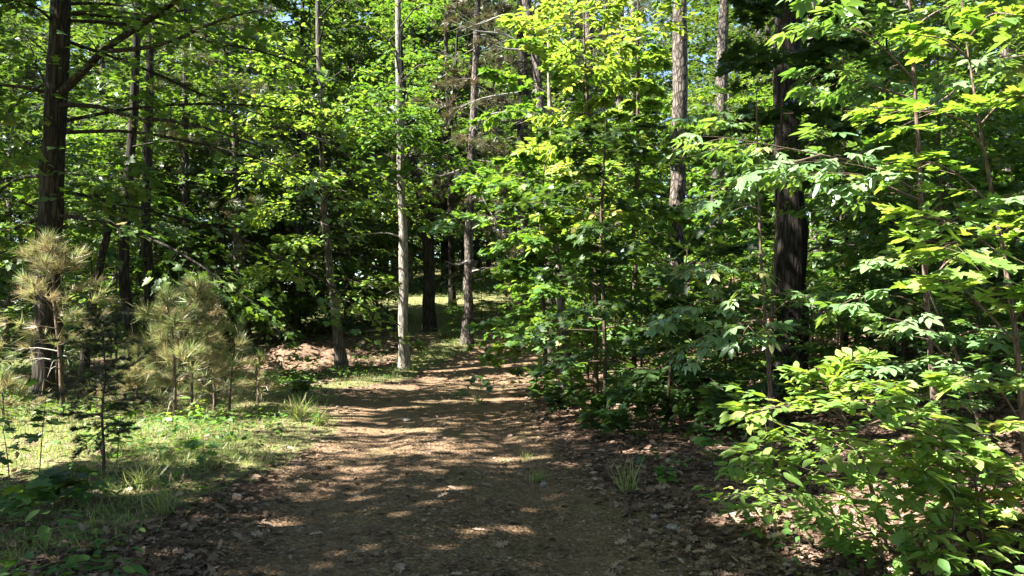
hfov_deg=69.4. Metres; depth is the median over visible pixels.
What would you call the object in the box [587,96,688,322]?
hornbeam sapling
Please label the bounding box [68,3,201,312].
pine tree
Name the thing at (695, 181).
maple sapling
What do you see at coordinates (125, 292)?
pine tree
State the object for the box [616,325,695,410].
bushy shrub
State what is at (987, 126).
hickory sapling
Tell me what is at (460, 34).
pine tree
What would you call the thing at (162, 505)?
grass tuft
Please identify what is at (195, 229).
maple sapling
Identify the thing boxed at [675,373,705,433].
maple seedling
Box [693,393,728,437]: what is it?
maple seedling
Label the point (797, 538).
elm seedling
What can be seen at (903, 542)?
maple seedling
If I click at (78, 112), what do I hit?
broadleaf tree
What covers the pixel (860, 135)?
broadleaf tree
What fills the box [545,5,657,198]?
broadleaf tree
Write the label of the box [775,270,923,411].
bushy shrub
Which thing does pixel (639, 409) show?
maple seedling
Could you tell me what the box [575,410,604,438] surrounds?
maple seedling
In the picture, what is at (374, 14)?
broadleaf tree
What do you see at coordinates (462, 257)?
broadleaf tree
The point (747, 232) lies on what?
maple sapling
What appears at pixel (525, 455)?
grass tuft
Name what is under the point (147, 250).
pine tree
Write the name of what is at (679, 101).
pine tree
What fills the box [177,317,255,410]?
pine sapling
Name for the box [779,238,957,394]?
bushy shrub
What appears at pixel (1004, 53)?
slim tree
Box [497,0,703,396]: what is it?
elm sapling
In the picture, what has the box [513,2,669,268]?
broadleaf tree
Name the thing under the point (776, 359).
bushy shrub
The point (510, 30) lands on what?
broadleaf tree
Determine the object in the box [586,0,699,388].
maple sapling
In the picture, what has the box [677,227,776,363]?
bushy shrub
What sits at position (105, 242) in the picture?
leaning tree
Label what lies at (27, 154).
broadleaf tree
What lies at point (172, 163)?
broadleaf tree
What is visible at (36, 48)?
broadleaf tree
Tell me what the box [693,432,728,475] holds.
maple seedling
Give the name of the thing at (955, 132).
slim tree
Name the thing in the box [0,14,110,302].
broadleaf tree
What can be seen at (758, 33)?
slim tree
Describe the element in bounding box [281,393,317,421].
grass tuft
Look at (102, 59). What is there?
broadleaf tree
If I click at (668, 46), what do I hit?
distant foliage
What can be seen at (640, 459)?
maple seedling
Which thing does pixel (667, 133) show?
hornbeam sapling
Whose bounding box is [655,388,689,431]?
maple seedling
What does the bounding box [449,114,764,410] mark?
maple sapling
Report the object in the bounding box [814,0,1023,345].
hornbeam sapling
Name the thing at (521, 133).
pine tree
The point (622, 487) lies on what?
grass tuft
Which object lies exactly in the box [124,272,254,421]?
pine sapling
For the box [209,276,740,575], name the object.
dirt track
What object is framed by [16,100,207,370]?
hornbeam sapling
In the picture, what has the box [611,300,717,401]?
bushy shrub
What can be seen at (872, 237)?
hickory sapling
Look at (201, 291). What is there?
pine sapling
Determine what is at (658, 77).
broadleaf tree
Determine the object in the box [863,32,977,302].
hornbeam sapling
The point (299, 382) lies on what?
maple seedling
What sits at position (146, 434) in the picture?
grass
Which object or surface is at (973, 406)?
hickory sapling
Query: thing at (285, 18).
sky
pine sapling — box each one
[0,225,123,412]
[0,360,56,416]
[82,352,212,417]
[119,320,194,404]
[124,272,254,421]
[151,271,259,415]
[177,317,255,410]
[206,310,278,415]
[242,343,281,403]
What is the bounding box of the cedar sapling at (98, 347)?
[28,309,160,474]
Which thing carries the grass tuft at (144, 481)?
on the forest floor
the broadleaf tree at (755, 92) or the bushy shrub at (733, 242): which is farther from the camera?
the broadleaf tree at (755, 92)
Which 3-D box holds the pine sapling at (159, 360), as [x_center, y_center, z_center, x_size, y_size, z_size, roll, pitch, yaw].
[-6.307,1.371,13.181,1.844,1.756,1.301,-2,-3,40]
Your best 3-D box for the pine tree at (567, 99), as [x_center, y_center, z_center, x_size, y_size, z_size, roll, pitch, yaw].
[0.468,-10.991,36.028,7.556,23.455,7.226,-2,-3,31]
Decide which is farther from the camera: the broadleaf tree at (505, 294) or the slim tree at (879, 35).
the broadleaf tree at (505, 294)
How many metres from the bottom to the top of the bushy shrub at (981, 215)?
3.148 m
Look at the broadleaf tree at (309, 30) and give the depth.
25.51 m
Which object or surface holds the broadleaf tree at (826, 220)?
on the forest floor
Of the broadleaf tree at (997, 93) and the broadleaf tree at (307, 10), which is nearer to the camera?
the broadleaf tree at (997, 93)
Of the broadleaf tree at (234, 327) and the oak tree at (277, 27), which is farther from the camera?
the broadleaf tree at (234, 327)
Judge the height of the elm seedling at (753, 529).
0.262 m
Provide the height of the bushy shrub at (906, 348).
3.406 m
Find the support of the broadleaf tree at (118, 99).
on the forest floor
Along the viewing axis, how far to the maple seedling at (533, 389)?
12.83 m
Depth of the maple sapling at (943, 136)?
18.47 m
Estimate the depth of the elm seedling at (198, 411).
10.80 m
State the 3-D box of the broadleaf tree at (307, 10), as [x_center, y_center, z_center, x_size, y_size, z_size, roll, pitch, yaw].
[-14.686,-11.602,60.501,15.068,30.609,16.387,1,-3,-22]
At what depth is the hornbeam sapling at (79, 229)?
15.22 m
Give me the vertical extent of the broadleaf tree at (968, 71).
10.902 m
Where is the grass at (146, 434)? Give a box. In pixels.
[0,276,515,575]
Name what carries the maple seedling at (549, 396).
on the forest floor
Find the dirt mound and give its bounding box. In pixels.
[241,343,356,368]
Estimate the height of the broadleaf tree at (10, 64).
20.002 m
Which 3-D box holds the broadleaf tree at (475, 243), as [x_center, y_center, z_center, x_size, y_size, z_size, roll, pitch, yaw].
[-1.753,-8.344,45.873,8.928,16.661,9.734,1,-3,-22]
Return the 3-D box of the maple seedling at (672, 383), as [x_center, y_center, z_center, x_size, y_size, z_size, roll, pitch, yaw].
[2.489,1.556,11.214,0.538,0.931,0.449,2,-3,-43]
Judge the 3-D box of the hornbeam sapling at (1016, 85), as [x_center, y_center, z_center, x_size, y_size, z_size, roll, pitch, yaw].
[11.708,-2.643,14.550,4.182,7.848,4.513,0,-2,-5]
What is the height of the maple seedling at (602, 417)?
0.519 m
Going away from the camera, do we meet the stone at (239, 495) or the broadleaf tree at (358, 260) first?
the stone at (239, 495)
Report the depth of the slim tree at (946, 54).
28.31 m
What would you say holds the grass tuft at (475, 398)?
on the dirt track
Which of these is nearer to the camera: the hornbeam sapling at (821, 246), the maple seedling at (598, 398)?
the maple seedling at (598, 398)
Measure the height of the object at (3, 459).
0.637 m
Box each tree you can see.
[0,0,120,308]
[0,0,177,274]
[0,0,203,331]
[0,0,265,387]
[0,0,424,405]
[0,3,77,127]
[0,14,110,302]
[0,15,74,334]
[0,32,96,349]
[0,63,244,369]
[0,65,79,371]
[0,68,74,331]
[0,70,108,335]
[1,0,315,338]
[3,0,318,335]
[16,0,280,374]
[26,39,175,325]
[37,0,316,346]
[62,60,264,340]
[64,205,166,398]
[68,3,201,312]
[69,0,262,337]
[78,126,248,344]
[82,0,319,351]
[85,50,242,309]
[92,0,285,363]
[155,0,318,355]
[157,1,331,337]
[162,93,358,340]
[191,0,409,338]
[201,35,369,325]
[203,39,328,324]
[208,0,394,333]
[210,57,395,342]
[228,2,377,312]
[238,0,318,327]
[260,8,445,328]
[264,0,417,274]
[271,0,428,297]
[271,1,377,309]
[288,0,489,292]
[288,43,436,315]
[296,0,486,287]
[303,102,440,293]
[307,0,480,370]
[321,0,513,288]
[326,0,482,292]
[353,0,515,305]
[357,43,496,291]
[366,1,512,332]
[371,0,577,345]
[383,6,493,281]
[386,0,491,264]
[416,34,516,275]
[417,0,514,260]
[417,0,614,301]
[417,30,704,394]
[425,0,513,276]
[435,11,623,305]
[435,13,530,275]
[447,0,626,378]
[458,92,566,264]
[459,0,581,237]
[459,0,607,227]
[459,20,573,230]
[479,0,592,334]
[486,119,579,310]
[495,0,628,184]
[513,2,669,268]
[531,46,705,348]
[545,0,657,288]
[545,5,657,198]
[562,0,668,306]
[562,0,692,317]
[564,0,666,338]
[565,92,660,270]
[598,75,708,283]
[639,0,754,241]
[642,83,750,262]
[653,0,771,327]
[657,0,774,266]
[662,0,855,294]
[666,0,687,368]
[685,10,878,293]
[686,18,831,245]
[704,15,774,291]
[710,14,775,231]
[727,36,963,358]
[731,0,991,287]
[732,0,1018,376]
[740,2,879,326]
[754,2,883,250]
[771,10,812,395]
[773,99,862,263]
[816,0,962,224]
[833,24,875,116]
[852,1,966,215]
[857,0,997,219]
[859,0,981,221]
[866,0,997,218]
[916,19,1021,184]
[930,0,972,281]
[931,17,1023,309]
[944,37,1018,268]
[945,0,1023,304]
[952,31,1023,304]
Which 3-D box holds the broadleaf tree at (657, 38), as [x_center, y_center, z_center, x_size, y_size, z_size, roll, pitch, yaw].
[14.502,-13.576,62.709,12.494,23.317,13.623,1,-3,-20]
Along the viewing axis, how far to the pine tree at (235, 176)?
22.85 m
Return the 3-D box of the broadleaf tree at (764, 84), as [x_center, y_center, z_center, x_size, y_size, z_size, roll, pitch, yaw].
[9.762,-4.042,23.866,7.911,13.346,8.356,0,-2,0]
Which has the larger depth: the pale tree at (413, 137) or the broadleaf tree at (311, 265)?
the broadleaf tree at (311, 265)
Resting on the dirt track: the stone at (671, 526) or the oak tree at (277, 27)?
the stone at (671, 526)
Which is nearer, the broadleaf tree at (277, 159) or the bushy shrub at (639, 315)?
the bushy shrub at (639, 315)
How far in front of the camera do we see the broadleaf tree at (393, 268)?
41.80 m
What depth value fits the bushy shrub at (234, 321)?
24.44 m
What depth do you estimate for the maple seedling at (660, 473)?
7.02 m
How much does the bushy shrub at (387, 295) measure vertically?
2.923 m
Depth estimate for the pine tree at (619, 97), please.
24.20 m
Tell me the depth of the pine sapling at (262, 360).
13.43 m
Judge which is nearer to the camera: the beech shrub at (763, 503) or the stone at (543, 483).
the beech shrub at (763, 503)
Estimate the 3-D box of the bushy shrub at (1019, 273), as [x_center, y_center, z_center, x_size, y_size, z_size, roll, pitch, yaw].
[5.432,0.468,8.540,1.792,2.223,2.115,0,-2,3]
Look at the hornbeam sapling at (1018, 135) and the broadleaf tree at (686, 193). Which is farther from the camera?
the broadleaf tree at (686, 193)
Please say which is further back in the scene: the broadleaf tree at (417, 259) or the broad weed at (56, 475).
the broadleaf tree at (417, 259)
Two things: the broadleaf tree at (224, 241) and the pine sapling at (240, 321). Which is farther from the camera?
the broadleaf tree at (224, 241)
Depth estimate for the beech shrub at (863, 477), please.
4.47 m
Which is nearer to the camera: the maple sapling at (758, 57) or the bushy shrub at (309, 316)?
the maple sapling at (758, 57)
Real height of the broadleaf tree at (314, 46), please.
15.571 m
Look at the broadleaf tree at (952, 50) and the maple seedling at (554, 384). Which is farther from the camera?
the broadleaf tree at (952, 50)
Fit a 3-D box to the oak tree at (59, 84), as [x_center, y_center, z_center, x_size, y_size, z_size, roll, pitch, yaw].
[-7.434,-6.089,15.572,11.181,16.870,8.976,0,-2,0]
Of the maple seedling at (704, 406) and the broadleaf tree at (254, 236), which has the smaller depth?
the maple seedling at (704, 406)
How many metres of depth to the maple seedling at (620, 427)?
9.11 m
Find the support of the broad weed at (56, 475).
on the forest floor
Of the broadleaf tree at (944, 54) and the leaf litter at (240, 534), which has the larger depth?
the broadleaf tree at (944, 54)
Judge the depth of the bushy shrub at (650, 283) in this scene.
14.79 m
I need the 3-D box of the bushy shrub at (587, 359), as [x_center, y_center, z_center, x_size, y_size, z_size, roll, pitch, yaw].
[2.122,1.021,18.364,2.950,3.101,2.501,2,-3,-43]
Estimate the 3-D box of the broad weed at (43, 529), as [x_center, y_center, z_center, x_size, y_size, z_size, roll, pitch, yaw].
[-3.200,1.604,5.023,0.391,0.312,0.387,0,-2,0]
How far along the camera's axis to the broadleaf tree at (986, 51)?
35.80 m
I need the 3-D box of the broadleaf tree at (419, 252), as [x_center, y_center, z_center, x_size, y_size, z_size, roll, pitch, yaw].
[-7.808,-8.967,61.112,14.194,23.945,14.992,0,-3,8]
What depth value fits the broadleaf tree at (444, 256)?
43.80 m
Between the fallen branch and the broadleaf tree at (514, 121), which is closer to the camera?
the fallen branch
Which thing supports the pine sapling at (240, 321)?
on the forest floor
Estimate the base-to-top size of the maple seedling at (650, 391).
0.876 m
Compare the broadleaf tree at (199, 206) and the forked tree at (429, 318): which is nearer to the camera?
the forked tree at (429, 318)
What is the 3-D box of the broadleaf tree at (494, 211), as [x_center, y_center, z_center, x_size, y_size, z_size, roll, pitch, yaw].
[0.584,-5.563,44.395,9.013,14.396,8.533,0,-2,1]
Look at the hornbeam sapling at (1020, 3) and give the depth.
14.07 m
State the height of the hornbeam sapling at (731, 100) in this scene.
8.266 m
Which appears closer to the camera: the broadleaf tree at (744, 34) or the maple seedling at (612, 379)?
the maple seedling at (612, 379)
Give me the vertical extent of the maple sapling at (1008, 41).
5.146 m
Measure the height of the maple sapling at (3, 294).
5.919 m
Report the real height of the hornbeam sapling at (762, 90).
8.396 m
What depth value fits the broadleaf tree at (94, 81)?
26.98 m
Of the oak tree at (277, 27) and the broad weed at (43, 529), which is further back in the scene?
the oak tree at (277, 27)
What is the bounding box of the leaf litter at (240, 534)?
[0,314,1023,575]
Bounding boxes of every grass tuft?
[122,458,169,490]
[137,479,200,515]
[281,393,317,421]
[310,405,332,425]
[472,389,493,402]
[520,451,532,459]
[526,463,551,482]
[608,450,645,495]
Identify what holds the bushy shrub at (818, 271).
on the forest floor
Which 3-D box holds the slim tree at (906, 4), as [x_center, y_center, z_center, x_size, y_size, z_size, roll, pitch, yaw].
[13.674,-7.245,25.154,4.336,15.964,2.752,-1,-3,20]
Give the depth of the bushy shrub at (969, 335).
8.05 m
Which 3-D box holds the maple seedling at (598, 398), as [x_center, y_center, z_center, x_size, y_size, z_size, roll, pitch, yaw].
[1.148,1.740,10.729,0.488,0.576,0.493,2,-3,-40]
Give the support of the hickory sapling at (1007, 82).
on the forest floor
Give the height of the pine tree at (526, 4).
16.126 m
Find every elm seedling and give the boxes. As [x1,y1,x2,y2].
[163,411,185,425]
[180,396,207,420]
[739,508,779,540]
[777,522,817,548]
[822,514,859,558]
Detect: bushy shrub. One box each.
[160,258,249,341]
[247,251,327,336]
[300,255,374,330]
[358,251,414,319]
[434,297,463,337]
[449,269,504,322]
[534,277,649,379]
[541,290,609,369]
[555,259,696,386]
[563,266,623,346]
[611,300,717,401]
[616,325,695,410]
[651,277,784,403]
[676,250,774,373]
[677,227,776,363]
[711,293,825,414]
[742,268,870,378]
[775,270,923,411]
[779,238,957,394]
[808,187,1002,350]
[850,284,1013,431]
[855,214,983,334]
[879,235,1023,405]
[892,150,1023,377]
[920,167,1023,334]
[950,168,1023,327]
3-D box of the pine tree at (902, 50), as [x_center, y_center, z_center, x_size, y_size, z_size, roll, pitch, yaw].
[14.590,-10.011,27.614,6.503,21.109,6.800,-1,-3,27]
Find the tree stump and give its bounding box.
[290,380,309,392]
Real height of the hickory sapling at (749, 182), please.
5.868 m
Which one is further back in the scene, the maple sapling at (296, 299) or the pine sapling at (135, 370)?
the maple sapling at (296, 299)
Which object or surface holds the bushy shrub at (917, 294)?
on the forest floor
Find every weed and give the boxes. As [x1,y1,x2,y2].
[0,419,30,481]
[0,477,61,520]
[5,501,80,541]
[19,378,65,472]
[35,465,99,503]
[178,429,223,465]
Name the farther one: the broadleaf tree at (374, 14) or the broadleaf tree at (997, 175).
the broadleaf tree at (374, 14)
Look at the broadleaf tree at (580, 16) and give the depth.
60.80 m
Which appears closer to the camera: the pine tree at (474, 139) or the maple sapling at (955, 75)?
the maple sapling at (955, 75)
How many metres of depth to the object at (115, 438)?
7.33 m
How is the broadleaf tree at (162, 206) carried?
on the forest floor
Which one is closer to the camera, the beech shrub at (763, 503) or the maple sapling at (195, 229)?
the beech shrub at (763, 503)
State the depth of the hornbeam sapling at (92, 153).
23.71 m
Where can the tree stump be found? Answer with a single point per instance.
(297, 390)
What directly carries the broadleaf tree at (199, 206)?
on the forest floor
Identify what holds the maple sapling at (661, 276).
on the forest floor
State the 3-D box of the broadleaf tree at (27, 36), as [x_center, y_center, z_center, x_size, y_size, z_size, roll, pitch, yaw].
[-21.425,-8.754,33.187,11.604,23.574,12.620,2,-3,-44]
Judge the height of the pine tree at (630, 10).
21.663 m
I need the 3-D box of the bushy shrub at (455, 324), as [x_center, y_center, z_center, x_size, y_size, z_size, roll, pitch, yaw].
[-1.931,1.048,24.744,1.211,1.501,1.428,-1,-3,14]
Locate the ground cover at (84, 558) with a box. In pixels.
[0,286,1023,575]
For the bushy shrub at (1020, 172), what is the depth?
11.03 m
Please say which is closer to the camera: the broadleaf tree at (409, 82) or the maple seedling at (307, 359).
the maple seedling at (307, 359)
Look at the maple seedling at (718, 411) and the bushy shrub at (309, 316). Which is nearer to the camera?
the maple seedling at (718, 411)
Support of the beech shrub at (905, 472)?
on the forest floor
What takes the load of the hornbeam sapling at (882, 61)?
on the forest floor
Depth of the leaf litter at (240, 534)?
5.98 m
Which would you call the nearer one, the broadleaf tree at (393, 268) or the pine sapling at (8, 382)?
the pine sapling at (8, 382)
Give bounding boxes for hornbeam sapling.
[0,150,140,384]
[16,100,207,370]
[28,121,189,358]
[483,129,628,376]
[566,114,668,337]
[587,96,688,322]
[608,59,707,298]
[643,60,805,340]
[728,0,1023,402]
[749,1,944,322]
[771,64,909,274]
[796,139,1023,379]
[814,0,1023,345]
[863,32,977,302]
[901,0,1023,318]
[956,31,1023,239]
[1005,131,1023,251]
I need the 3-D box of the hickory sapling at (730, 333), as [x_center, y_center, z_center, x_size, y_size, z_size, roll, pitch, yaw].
[2.351,-0.124,7.416,1.968,4.145,1.518,-1,-3,23]
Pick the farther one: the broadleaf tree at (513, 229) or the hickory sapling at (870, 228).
the broadleaf tree at (513, 229)
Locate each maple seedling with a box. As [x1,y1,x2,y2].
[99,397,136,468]
[284,342,305,368]
[286,368,315,399]
[304,355,320,373]
[526,375,553,399]
[543,389,571,419]
[544,373,569,397]
[562,362,588,389]
[562,377,587,406]
[572,387,606,423]
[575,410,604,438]
[589,400,632,436]
[597,374,628,406]
[600,408,633,443]
[617,385,652,430]
[636,448,662,466]
[637,364,655,408]
[640,376,671,429]
[654,464,677,484]
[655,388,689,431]
[664,362,687,418]
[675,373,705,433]
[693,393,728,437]
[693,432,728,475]
[695,386,740,444]
[732,361,766,422]
[887,440,1016,575]
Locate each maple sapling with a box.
[0,153,82,358]
[101,176,225,338]
[192,165,317,342]
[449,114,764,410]
[449,148,649,402]
[483,172,661,382]
[578,237,779,441]
[580,153,667,361]
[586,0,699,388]
[654,101,776,333]
[666,0,914,430]
[684,133,808,260]
[691,122,774,312]
[722,71,917,346]
[841,0,1023,529]
[859,96,1016,318]
[874,63,1020,317]
[928,110,1023,313]
[958,35,1023,274]
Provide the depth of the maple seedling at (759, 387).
9.06 m
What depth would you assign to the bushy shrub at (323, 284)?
26.23 m
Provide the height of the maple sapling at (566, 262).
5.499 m
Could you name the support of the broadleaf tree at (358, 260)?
on the forest floor
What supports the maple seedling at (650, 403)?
on the forest floor
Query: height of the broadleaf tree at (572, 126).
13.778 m
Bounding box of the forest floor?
[0,260,1023,575]
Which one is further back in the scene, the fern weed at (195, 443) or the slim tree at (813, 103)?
the slim tree at (813, 103)
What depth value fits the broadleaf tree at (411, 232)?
27.87 m
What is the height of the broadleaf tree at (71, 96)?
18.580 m
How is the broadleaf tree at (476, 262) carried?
on the forest floor
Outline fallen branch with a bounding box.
[345,327,397,333]
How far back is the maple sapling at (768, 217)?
27.38 m
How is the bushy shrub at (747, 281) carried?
on the forest floor
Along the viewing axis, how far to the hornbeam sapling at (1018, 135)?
9.32 m
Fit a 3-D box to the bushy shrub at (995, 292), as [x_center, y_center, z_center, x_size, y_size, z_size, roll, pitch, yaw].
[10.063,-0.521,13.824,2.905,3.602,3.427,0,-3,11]
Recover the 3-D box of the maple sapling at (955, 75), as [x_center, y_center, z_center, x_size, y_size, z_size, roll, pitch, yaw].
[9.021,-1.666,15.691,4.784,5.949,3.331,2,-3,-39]
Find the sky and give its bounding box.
[0,0,997,301]
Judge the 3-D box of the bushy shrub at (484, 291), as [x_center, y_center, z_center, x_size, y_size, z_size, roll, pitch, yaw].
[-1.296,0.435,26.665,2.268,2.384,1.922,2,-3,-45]
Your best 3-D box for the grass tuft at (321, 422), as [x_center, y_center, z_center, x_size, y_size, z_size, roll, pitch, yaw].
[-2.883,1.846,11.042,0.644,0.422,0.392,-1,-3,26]
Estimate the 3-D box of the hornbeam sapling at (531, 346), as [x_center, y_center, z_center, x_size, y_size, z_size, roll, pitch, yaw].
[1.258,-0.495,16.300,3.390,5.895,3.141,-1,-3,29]
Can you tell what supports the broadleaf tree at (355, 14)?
on the forest floor
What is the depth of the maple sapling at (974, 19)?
5.13 m
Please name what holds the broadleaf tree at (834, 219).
on the forest floor
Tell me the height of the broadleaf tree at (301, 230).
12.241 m
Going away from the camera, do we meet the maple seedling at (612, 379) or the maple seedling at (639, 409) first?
the maple seedling at (639, 409)
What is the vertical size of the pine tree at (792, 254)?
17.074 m
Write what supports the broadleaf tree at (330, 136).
on the forest floor
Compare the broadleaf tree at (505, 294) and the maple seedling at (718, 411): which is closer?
the maple seedling at (718, 411)
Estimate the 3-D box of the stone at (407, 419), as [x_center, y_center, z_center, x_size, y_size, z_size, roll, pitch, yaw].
[-1.649,2.097,11.720,0.172,0.083,0.180,1,-3,-31]
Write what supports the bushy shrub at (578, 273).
on the forest floor
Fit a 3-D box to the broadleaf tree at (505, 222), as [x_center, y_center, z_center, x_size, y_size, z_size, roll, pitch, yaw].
[0.792,-4.762,30.085,6.696,12.496,7.301,-2,-3,35]
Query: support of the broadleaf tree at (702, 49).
on the forest floor
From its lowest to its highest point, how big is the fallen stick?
0.062 m
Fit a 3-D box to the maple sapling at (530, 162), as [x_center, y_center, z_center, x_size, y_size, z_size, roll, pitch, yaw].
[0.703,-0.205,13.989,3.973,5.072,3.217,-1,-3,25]
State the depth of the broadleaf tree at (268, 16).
43.19 m
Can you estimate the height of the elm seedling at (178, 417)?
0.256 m
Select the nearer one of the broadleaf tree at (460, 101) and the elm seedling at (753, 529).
the elm seedling at (753, 529)
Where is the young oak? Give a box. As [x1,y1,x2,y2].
[185,0,444,369]
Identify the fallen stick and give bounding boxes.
[626,493,644,529]
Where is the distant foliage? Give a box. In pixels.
[2,0,1016,325]
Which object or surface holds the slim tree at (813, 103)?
on the forest floor
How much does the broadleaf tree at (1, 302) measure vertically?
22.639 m
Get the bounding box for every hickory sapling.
[645,91,852,456]
[656,0,1023,450]
[768,143,940,358]
[809,243,1023,485]
[852,170,1007,364]
[911,81,1023,336]
[936,71,1023,327]
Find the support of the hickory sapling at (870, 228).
on the forest floor
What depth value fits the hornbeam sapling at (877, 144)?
10.56 m
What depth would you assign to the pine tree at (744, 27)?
59.99 m
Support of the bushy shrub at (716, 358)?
on the forest floor
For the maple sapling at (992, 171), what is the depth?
22.24 m
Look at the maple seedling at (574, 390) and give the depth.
11.94 m
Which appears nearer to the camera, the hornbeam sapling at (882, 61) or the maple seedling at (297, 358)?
the hornbeam sapling at (882, 61)
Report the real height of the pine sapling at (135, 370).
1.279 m
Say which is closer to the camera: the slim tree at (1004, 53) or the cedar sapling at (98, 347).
the cedar sapling at (98, 347)
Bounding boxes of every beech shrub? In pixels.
[691,470,805,528]
[714,346,1004,558]
[880,416,1023,575]
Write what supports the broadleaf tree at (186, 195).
on the forest floor
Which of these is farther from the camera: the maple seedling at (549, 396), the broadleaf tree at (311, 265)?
the broadleaf tree at (311, 265)
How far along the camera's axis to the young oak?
20.65 m
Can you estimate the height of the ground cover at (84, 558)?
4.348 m
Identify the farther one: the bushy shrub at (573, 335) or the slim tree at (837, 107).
the bushy shrub at (573, 335)
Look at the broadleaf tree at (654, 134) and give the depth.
24.94 m
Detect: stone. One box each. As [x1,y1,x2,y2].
[232,493,242,498]
[403,418,412,421]
[540,481,547,486]
[666,523,678,529]
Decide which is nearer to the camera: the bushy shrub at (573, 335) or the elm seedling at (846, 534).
the elm seedling at (846, 534)
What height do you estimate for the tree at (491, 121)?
7.879 m
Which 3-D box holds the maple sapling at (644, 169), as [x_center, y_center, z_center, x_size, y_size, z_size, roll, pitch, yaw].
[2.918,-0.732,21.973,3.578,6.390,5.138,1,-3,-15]
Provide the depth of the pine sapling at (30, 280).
12.13 m
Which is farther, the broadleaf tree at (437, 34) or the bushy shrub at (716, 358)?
the broadleaf tree at (437, 34)
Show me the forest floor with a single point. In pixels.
(352, 346)
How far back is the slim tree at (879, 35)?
11.54 m
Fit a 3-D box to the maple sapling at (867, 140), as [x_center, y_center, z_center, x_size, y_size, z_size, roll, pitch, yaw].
[6.296,-1.360,15.217,4.662,5.798,3.246,-1,-3,21]
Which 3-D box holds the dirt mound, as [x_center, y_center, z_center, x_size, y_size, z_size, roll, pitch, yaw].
[-6.400,2.088,22.130,4.370,0.851,2.760,0,-2,0]
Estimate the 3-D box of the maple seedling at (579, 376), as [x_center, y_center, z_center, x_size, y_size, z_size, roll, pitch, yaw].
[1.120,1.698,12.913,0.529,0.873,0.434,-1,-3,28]
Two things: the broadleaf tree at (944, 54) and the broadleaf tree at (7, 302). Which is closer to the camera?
the broadleaf tree at (7, 302)
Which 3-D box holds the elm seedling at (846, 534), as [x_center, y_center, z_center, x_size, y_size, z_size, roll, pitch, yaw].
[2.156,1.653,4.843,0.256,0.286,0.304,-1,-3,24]
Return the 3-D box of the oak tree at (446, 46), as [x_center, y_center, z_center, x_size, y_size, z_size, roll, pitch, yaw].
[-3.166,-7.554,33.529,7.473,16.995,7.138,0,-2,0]
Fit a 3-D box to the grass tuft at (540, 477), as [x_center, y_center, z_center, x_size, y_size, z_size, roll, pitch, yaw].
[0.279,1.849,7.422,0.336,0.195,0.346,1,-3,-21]
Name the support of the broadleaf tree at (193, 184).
on the forest floor
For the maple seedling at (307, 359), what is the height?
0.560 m
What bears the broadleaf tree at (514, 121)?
on the forest floor
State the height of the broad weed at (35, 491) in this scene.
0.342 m
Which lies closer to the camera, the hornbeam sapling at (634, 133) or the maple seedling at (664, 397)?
the maple seedling at (664, 397)
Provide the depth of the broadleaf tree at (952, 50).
31.04 m
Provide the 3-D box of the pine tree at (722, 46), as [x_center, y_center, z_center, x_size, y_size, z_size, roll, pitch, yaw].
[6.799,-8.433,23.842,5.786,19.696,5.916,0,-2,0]

